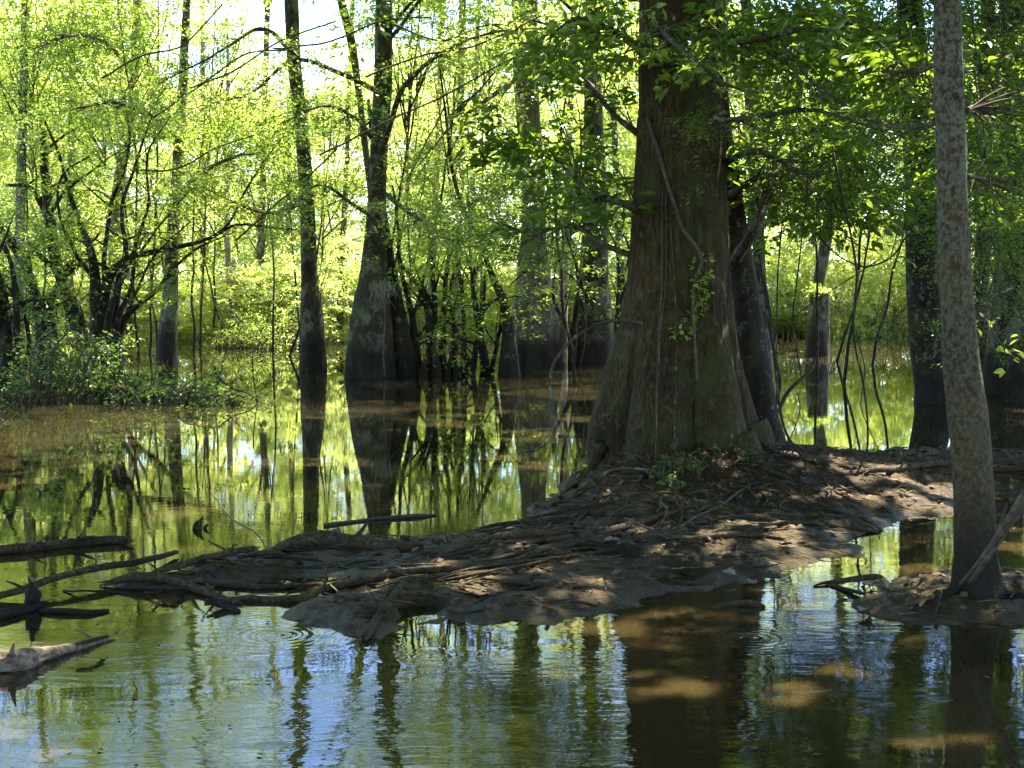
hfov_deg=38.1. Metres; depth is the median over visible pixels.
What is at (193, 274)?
leafy tree
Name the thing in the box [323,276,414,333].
waterside shrub
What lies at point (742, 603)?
log
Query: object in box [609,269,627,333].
waterside shrub
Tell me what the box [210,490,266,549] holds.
branch
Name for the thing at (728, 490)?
root
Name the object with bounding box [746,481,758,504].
root
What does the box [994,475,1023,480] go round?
root
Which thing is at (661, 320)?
vine
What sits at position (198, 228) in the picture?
leafy tree
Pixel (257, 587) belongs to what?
branch
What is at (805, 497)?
root
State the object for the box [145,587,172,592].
stick
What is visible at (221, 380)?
branch
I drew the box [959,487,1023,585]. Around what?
pole
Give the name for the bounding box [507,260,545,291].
branch
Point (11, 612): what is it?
log
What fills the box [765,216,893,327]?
understory tree
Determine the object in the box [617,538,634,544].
dead leaf
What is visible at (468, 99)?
leafy tree
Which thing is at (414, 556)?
stick
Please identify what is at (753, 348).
leaning tree
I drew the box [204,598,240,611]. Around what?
branch
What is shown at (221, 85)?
leafy tree
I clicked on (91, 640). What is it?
branch
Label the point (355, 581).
root
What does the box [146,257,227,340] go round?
waterside shrub
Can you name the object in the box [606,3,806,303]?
understory tree
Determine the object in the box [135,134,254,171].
branch
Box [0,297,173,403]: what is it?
drooping bush
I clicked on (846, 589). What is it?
branch
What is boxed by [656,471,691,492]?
seedling
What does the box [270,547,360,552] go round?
stick
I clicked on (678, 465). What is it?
seedling
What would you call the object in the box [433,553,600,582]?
root
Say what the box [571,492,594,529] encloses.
root
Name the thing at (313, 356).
tupelo tree
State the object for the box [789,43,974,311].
understory tree
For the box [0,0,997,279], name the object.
sky
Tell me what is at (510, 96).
understory tree
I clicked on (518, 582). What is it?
branch
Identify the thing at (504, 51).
leafy tree
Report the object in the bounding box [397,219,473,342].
waterside shrub
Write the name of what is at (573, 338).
vine
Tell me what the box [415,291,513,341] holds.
waterside shrub
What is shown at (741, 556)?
stick
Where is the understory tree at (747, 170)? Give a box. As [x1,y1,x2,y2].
[637,0,793,252]
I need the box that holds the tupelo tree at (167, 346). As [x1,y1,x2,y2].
[0,0,310,359]
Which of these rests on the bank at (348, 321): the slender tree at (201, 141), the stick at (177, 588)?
the slender tree at (201, 141)
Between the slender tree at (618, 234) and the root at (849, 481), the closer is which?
the root at (849, 481)
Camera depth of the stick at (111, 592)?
7.50 m
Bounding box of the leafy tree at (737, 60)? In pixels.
[725,0,772,225]
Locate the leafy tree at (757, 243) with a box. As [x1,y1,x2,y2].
[611,0,879,383]
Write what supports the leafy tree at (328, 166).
on the water
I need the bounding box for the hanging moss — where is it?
[369,279,399,306]
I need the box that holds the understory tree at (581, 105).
[540,5,777,310]
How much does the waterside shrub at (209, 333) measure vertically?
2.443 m
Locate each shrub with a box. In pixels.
[0,222,62,335]
[8,275,89,339]
[25,279,89,330]
[41,241,125,338]
[57,278,191,336]
[122,277,208,343]
[124,278,224,342]
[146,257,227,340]
[178,253,267,341]
[196,247,294,342]
[206,263,300,342]
[247,241,332,342]
[262,231,354,341]
[289,259,359,343]
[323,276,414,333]
[343,223,451,324]
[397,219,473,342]
[398,268,448,339]
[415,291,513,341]
[438,220,517,343]
[464,231,571,341]
[504,260,575,320]
[546,145,635,332]
[548,255,579,327]
[550,243,616,325]
[569,257,627,337]
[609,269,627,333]
[765,253,807,335]
[765,257,800,318]
[766,275,843,336]
[772,229,855,336]
[785,229,895,338]
[808,225,898,335]
[840,233,907,337]
[843,243,907,335]
[875,257,972,338]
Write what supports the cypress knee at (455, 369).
in the water
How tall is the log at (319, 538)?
0.194 m
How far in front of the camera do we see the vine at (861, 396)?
9.93 m
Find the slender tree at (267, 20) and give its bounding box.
[255,2,269,320]
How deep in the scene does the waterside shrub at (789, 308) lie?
39.74 m
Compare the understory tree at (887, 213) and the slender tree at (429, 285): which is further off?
the understory tree at (887, 213)
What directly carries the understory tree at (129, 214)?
on the bank at (348, 321)
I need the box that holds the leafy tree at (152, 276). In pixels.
[77,0,259,353]
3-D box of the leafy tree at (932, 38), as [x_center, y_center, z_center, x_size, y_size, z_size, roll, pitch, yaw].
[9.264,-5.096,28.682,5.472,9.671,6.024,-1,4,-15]
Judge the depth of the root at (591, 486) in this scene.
10.49 m
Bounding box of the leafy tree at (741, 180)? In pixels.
[628,34,852,245]
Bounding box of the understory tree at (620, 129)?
[548,3,766,304]
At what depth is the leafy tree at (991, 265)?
19.88 m
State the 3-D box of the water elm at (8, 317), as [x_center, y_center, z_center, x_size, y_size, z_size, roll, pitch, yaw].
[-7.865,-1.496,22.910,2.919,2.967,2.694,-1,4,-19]
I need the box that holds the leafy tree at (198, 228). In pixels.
[124,147,270,343]
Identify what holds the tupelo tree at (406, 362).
on the water
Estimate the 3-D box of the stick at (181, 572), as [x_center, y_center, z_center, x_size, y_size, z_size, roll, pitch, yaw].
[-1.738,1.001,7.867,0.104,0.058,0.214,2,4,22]
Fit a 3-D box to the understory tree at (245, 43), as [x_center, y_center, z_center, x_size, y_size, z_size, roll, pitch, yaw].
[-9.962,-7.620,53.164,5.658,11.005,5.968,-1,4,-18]
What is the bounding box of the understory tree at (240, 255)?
[145,51,362,317]
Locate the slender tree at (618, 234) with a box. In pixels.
[607,10,625,312]
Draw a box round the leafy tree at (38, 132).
[0,65,137,320]
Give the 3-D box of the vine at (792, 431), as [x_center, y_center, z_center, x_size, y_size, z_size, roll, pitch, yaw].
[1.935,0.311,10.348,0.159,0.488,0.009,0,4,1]
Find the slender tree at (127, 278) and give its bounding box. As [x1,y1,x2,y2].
[117,0,132,341]
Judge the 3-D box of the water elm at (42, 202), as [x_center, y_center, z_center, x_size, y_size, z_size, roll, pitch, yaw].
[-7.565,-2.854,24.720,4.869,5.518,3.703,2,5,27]
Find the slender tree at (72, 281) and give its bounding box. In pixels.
[64,0,75,344]
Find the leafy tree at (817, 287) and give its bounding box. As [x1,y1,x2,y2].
[727,0,929,364]
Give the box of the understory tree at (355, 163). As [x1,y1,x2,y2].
[277,42,499,317]
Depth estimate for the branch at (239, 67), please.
21.78 m
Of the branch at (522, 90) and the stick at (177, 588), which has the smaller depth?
the stick at (177, 588)
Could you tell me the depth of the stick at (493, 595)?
7.16 m
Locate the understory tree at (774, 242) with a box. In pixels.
[764,216,833,306]
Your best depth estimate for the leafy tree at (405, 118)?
24.66 m
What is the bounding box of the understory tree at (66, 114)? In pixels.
[2,1,149,292]
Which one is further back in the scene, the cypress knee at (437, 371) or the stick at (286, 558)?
the cypress knee at (437, 371)
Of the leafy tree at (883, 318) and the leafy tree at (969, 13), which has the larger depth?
the leafy tree at (883, 318)
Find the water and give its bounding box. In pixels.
[0,336,1023,767]
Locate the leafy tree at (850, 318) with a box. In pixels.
[760,71,977,361]
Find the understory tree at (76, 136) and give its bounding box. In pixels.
[0,0,177,291]
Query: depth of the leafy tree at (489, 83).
29.92 m
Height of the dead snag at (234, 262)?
2.458 m
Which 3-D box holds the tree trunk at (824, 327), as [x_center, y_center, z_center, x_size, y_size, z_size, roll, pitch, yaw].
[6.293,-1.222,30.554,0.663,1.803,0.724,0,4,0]
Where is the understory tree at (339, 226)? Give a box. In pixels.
[235,65,448,307]
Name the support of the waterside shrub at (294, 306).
on the bank at (348, 321)
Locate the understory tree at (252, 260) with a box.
[206,109,361,318]
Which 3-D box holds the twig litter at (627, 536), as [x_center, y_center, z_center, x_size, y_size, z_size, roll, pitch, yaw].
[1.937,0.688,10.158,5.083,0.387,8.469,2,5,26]
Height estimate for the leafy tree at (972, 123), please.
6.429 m
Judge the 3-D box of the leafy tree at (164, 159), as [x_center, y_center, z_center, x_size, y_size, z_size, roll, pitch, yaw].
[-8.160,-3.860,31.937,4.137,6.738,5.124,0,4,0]
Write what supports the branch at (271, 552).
on the mud bank at (634, 590)
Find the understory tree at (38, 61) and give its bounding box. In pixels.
[0,0,130,222]
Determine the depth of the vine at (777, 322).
10.65 m
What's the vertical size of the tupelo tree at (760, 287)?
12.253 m
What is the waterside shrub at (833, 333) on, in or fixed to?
on the bank at (348, 321)
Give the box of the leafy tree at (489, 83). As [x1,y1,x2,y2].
[392,0,579,330]
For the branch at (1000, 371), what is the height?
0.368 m
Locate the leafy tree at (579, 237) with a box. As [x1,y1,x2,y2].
[493,160,630,308]
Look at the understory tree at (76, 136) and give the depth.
44.69 m
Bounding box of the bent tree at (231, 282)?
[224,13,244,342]
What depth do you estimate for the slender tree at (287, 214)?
38.77 m
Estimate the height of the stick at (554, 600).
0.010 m
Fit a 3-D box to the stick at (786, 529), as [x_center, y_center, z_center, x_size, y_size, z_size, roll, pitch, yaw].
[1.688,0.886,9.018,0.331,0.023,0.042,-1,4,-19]
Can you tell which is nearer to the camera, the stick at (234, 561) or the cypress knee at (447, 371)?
the stick at (234, 561)
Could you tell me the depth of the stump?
7.13 m
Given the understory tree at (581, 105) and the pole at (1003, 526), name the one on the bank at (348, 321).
the understory tree at (581, 105)
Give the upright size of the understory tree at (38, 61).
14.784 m
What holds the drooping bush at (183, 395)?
on the water
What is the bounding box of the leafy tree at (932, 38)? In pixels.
[863,0,998,154]
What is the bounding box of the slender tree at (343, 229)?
[337,0,354,337]
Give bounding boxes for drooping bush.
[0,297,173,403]
[12,299,144,370]
[77,342,275,408]
[195,287,299,349]
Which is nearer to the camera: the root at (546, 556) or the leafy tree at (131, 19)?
the root at (546, 556)
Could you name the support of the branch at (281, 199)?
attached to the tupelo tree at (167, 346)
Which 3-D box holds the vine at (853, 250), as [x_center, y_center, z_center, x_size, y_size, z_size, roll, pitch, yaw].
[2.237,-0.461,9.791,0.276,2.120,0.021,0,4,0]
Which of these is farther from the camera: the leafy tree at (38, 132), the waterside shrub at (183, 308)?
the waterside shrub at (183, 308)
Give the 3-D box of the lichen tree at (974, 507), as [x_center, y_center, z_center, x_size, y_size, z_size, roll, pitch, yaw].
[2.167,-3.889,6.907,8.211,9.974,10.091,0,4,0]
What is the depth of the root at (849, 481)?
10.37 m
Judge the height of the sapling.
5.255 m
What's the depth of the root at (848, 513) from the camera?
9.49 m
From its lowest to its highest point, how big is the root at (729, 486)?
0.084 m
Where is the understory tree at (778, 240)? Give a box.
[764,190,831,279]
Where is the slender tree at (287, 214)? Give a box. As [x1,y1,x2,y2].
[284,76,291,313]
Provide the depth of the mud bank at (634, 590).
8.26 m
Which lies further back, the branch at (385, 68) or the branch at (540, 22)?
the branch at (385, 68)
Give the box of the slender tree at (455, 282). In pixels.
[450,0,465,347]
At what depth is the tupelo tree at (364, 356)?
22.41 m
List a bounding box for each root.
[204,511,676,602]
[377,567,518,585]
[402,524,593,563]
[413,547,595,580]
[427,531,633,574]
[430,546,617,581]
[431,501,615,539]
[431,540,642,584]
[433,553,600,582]
[435,519,624,560]
[443,512,581,554]
[465,512,590,533]
[469,560,658,597]
[484,511,605,532]
[486,537,651,569]
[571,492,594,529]
[574,480,596,494]
[591,486,606,518]
[596,467,660,483]
[606,493,629,521]
[650,498,667,534]
[658,496,662,511]
[663,531,786,548]
[670,497,683,528]
[684,481,692,508]
[717,478,741,499]
[728,485,739,513]
[742,520,880,532]
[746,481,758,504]
[751,485,772,516]
[800,478,822,516]
[818,495,883,530]
[821,477,863,505]
[824,490,846,524]
[838,503,879,537]
[846,478,881,496]
[993,465,1023,472]
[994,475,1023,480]
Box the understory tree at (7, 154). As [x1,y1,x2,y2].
[0,0,120,310]
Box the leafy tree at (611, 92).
[458,10,638,200]
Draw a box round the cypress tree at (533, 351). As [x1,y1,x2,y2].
[365,0,563,366]
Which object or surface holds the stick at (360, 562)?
on the mud bank at (634, 590)
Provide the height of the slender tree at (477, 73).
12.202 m
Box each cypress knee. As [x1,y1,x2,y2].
[419,349,427,375]
[431,337,441,375]
[443,349,451,374]
[452,363,459,374]
[460,342,468,373]
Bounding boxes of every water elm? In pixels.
[0,42,209,372]
[0,88,357,376]
[0,193,100,382]
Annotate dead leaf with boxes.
[603,536,620,541]
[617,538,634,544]
[722,567,735,574]
[857,605,874,610]
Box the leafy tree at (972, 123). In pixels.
[863,8,998,276]
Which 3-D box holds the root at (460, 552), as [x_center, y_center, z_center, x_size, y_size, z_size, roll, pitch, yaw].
[0.009,0.909,8.634,0.170,0.078,1.610,4,6,43]
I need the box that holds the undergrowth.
[31,268,992,342]
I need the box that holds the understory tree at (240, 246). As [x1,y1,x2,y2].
[88,50,317,309]
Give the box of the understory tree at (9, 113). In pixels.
[0,53,36,196]
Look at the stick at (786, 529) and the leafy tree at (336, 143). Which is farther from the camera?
the leafy tree at (336, 143)
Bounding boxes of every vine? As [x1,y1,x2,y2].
[523,318,642,452]
[646,117,702,379]
[655,185,663,442]
[655,194,666,457]
[668,253,715,340]
[670,222,676,456]
[758,259,806,462]
[775,222,782,462]
[777,394,800,462]
[792,176,808,384]
[815,231,909,266]
[832,153,868,472]
[856,333,883,463]
[890,46,904,260]
[966,0,1013,227]
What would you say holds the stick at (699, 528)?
on the mud bank at (634, 590)
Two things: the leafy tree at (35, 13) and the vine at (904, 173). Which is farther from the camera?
the leafy tree at (35, 13)
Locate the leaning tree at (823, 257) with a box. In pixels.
[812,0,860,292]
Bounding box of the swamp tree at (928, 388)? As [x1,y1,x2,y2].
[725,0,1023,403]
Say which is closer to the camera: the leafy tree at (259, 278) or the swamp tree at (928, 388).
the swamp tree at (928, 388)
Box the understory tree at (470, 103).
[391,24,550,262]
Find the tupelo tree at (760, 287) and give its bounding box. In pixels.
[741,0,771,365]
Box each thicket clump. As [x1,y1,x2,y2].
[293,166,599,375]
[496,179,629,366]
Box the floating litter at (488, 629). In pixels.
[6,379,1011,767]
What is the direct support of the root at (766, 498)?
on the mud bank at (634, 590)
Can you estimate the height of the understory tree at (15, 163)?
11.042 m
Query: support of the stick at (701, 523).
on the mud bank at (634, 590)
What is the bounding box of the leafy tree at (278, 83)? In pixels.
[200,36,371,338]
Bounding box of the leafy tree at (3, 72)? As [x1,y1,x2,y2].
[0,0,161,296]
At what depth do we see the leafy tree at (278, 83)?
33.83 m
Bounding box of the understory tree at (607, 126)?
[455,4,637,315]
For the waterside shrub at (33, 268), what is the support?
on the bank at (348, 321)
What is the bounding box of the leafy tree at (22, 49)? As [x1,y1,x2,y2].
[0,0,202,338]
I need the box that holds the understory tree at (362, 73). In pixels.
[335,0,511,298]
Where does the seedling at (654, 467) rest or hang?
on the mud bank at (634, 590)
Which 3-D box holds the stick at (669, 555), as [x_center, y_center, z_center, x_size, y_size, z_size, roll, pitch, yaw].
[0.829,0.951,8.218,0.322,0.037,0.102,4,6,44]
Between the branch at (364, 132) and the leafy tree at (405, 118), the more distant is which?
the leafy tree at (405, 118)
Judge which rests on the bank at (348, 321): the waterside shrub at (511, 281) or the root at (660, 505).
the waterside shrub at (511, 281)
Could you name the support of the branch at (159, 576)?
on the mud bank at (634, 590)
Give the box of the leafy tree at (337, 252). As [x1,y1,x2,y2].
[265,211,364,348]
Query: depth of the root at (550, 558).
7.88 m
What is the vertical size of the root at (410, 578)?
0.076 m
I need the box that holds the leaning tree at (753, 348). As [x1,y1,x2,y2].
[724,30,932,441]
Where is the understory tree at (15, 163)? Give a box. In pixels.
[0,4,103,297]
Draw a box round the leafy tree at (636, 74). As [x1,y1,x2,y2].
[537,0,740,136]
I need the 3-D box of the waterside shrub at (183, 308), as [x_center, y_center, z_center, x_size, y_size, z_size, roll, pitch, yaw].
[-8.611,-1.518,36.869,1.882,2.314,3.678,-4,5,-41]
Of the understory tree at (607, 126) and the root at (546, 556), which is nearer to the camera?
the root at (546, 556)
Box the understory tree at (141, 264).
[39,39,232,314]
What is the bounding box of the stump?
[23,576,41,605]
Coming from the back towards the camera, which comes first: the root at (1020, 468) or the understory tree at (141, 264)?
the understory tree at (141, 264)
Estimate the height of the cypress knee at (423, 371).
0.605 m
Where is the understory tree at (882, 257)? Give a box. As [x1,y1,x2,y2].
[828,224,906,313]
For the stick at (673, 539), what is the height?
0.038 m
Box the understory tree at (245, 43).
[163,14,315,296]
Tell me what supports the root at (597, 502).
on the mud bank at (634, 590)
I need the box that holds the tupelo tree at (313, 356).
[114,0,326,370]
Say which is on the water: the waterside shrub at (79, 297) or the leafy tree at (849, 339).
the leafy tree at (849, 339)
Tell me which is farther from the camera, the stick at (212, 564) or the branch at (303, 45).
the branch at (303, 45)
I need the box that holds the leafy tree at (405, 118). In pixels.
[298,0,512,245]
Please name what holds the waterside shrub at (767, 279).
on the bank at (348, 321)
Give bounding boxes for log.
[0,533,133,553]
[0,600,49,618]
[0,629,116,671]
[38,608,108,614]
[271,519,425,552]
[712,600,764,607]
[836,451,950,476]
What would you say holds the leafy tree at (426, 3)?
on the water
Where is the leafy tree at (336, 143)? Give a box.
[254,30,373,310]
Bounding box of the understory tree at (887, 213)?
[834,131,903,307]
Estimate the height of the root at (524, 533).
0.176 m
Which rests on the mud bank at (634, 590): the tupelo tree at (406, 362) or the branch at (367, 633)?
the branch at (367, 633)
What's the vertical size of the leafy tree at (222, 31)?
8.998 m
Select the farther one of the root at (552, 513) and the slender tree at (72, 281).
the slender tree at (72, 281)
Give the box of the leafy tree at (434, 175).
[343,112,563,324]
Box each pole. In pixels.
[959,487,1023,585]
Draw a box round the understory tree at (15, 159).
[0,27,82,266]
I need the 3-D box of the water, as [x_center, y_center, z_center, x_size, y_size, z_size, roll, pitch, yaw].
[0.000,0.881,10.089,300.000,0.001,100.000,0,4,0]
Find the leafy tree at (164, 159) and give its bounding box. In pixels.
[38,52,226,274]
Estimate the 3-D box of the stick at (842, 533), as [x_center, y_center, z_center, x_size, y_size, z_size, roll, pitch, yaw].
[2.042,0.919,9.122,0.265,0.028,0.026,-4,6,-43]
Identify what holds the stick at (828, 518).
on the mud bank at (634, 590)
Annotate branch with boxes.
[0,550,178,598]
[75,635,108,645]
[97,562,242,604]
[102,4,222,78]
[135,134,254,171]
[150,541,260,572]
[152,48,292,117]
[183,21,335,90]
[196,581,322,589]
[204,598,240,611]
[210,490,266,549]
[217,377,256,401]
[235,148,337,240]
[249,550,303,563]
[252,356,257,401]
[273,16,430,49]
[319,56,514,155]
[323,514,436,525]
[361,580,406,640]
[365,15,541,77]
[382,283,386,375]
[393,23,531,41]
[480,577,561,588]
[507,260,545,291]
[518,65,617,94]
[532,20,637,61]
[550,490,585,505]
[670,481,758,536]
[771,351,816,426]
[788,259,879,319]
[813,574,889,591]
[828,584,865,595]
[976,313,1023,376]
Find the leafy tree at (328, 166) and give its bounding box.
[237,66,417,355]
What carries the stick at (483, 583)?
on the mud bank at (634, 590)
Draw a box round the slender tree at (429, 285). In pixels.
[428,0,445,314]
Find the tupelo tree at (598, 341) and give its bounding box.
[403,0,638,365]
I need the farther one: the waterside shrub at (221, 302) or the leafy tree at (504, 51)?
the waterside shrub at (221, 302)
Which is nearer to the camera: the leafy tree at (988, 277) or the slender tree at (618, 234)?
the leafy tree at (988, 277)
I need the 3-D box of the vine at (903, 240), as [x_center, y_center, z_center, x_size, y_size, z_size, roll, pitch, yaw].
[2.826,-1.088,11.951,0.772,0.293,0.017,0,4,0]
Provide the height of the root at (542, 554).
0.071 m
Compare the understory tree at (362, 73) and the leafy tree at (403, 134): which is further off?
the understory tree at (362, 73)
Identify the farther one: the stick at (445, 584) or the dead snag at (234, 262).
the dead snag at (234, 262)
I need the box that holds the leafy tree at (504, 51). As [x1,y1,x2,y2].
[450,0,638,383]
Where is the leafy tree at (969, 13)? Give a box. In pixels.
[816,0,1023,248]
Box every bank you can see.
[10,283,908,340]
[111,442,1023,638]
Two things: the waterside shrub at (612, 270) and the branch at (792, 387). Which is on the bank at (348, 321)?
the waterside shrub at (612, 270)
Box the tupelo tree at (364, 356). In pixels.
[161,0,566,377]
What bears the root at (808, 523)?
on the mud bank at (634, 590)
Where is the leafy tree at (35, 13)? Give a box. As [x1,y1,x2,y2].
[0,0,147,209]
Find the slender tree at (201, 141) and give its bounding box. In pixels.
[200,0,206,306]
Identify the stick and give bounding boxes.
[63,589,138,594]
[123,586,186,589]
[125,570,209,583]
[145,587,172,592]
[153,585,186,589]
[166,571,203,574]
[194,562,226,566]
[204,560,246,566]
[214,559,251,564]
[234,553,312,556]
[238,556,322,561]
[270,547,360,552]
[284,564,337,568]
[285,576,349,594]
[313,590,358,601]
[338,560,381,567]
[361,582,382,584]
[394,552,430,560]
[428,584,474,586]
[468,607,493,612]
[471,581,494,584]
[476,591,509,598]
[509,584,543,589]
[538,599,569,602]
[542,601,584,608]
[570,538,600,545]
[571,601,597,606]
[599,514,634,516]
[644,552,689,556]
[661,538,686,540]
[666,566,711,568]
[685,526,714,530]
[695,522,711,524]
[716,517,753,522]
[722,554,762,558]
[746,548,777,552]
[753,562,784,567]
[764,528,811,530]
[814,517,840,519]
[830,532,854,533]
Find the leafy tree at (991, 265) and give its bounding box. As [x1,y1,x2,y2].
[866,80,1023,316]
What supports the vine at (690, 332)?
attached to the cypress tree at (686, 52)
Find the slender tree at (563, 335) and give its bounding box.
[558,2,576,347]
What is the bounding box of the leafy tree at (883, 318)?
[815,0,996,364]
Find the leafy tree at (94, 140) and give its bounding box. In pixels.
[0,0,212,355]
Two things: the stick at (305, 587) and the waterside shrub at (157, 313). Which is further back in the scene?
the waterside shrub at (157, 313)
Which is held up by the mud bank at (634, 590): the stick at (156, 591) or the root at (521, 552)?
the root at (521, 552)
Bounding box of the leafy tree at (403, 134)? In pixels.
[331,25,549,263]
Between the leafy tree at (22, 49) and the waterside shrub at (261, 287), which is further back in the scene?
the waterside shrub at (261, 287)
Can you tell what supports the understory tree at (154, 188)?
on the bank at (348, 321)
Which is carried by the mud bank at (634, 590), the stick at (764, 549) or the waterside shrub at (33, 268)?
the stick at (764, 549)
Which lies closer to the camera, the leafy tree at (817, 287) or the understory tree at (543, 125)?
the leafy tree at (817, 287)
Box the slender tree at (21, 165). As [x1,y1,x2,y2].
[12,0,28,356]
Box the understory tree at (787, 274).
[605,1,895,324]
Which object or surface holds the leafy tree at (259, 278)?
on the bank at (348, 321)
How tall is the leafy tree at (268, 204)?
6.028 m
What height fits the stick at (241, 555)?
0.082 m
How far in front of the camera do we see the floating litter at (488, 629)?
5.51 m
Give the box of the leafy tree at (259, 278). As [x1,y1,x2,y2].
[230,258,356,345]
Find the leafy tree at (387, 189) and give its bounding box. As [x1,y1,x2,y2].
[319,87,514,314]
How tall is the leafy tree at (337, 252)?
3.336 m
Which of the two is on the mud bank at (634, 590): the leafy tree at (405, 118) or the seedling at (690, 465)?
the seedling at (690, 465)
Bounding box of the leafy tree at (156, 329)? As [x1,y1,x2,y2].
[35,0,197,344]
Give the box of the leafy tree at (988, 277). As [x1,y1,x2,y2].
[877,122,996,319]
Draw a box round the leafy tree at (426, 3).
[329,0,511,295]
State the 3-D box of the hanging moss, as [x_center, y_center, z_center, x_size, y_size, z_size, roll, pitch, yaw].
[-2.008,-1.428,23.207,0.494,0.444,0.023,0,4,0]
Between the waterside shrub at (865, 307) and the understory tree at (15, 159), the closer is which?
the waterside shrub at (865, 307)
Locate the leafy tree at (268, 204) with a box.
[148,74,362,350]
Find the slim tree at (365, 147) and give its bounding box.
[337,0,369,190]
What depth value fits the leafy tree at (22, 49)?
27.96 m
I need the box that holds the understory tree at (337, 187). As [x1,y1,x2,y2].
[245,105,366,274]
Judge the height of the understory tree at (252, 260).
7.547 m
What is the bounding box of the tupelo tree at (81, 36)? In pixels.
[0,0,168,347]
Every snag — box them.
[192,517,208,528]
[232,253,249,337]
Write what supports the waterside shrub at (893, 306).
on the bank at (348, 321)
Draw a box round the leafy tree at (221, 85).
[146,0,283,348]
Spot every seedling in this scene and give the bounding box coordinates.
[623,458,689,480]
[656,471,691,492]
[658,453,709,478]
[661,452,692,475]
[690,443,767,467]
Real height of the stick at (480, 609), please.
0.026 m
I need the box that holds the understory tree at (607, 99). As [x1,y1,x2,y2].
[541,4,637,252]
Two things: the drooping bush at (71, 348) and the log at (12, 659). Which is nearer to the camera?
the log at (12, 659)
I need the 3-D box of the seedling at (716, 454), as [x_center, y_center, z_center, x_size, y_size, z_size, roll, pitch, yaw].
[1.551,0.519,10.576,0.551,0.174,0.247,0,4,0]
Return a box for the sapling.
[439,67,519,375]
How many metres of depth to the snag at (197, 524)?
9.46 m
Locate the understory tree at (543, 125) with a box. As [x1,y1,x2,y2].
[387,18,619,307]
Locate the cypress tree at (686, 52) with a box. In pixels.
[426,0,935,498]
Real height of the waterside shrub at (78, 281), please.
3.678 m
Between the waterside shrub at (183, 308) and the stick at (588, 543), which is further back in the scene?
the waterside shrub at (183, 308)
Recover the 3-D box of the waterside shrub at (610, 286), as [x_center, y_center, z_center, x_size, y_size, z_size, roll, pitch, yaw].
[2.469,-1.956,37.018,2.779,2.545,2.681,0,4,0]
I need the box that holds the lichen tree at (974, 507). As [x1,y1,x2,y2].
[737,0,1023,607]
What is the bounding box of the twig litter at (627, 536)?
[166,438,1023,617]
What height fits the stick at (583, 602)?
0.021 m
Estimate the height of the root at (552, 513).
0.099 m
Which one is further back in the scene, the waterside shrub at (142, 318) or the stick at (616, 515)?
the waterside shrub at (142, 318)
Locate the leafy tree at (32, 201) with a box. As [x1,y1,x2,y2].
[0,136,160,294]
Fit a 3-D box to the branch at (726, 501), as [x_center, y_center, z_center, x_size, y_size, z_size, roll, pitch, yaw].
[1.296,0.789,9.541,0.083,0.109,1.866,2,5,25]
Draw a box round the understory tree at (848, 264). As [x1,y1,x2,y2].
[766,97,905,314]
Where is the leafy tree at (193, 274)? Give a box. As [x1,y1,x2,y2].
[108,57,311,355]
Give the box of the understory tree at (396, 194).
[307,30,495,294]
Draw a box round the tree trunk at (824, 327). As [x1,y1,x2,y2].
[802,282,833,355]
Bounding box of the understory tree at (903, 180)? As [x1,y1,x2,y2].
[853,10,998,321]
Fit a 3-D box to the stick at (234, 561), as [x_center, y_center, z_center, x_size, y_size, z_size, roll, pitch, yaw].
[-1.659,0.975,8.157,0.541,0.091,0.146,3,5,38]
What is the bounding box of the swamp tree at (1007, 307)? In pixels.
[837,0,1023,395]
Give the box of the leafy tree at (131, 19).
[0,0,229,361]
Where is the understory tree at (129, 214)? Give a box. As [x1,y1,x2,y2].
[50,0,266,310]
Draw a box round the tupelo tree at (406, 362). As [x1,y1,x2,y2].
[367,99,418,375]
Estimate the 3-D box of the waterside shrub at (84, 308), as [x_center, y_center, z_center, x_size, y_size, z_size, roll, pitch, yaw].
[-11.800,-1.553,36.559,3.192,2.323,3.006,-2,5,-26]
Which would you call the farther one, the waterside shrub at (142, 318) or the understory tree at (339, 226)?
the understory tree at (339, 226)
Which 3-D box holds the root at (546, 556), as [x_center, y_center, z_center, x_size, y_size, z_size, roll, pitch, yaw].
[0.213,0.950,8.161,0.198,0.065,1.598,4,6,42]
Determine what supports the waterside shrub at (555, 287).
on the bank at (348, 321)
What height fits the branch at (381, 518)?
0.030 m
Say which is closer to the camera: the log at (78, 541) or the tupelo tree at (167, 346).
the log at (78, 541)
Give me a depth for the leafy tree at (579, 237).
29.03 m
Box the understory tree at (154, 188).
[89,81,222,278]
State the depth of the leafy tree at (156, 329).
34.61 m
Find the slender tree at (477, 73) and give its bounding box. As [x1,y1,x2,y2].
[465,1,480,320]
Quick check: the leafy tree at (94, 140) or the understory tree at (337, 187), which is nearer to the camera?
the leafy tree at (94, 140)
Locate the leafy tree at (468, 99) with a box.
[349,0,569,329]
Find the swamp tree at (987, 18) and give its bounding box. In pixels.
[917,0,1023,370]
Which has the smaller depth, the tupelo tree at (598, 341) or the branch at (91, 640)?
the branch at (91, 640)
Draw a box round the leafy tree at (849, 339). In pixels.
[790,0,997,383]
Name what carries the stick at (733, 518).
on the mud bank at (634, 590)
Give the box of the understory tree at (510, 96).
[388,37,574,313]
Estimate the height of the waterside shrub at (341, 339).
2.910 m
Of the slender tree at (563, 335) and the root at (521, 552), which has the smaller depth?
the root at (521, 552)
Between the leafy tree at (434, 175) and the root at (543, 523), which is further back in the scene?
the leafy tree at (434, 175)
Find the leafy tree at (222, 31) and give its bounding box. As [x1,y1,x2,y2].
[117,0,319,342]
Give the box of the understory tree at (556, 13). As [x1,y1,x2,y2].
[466,0,638,286]

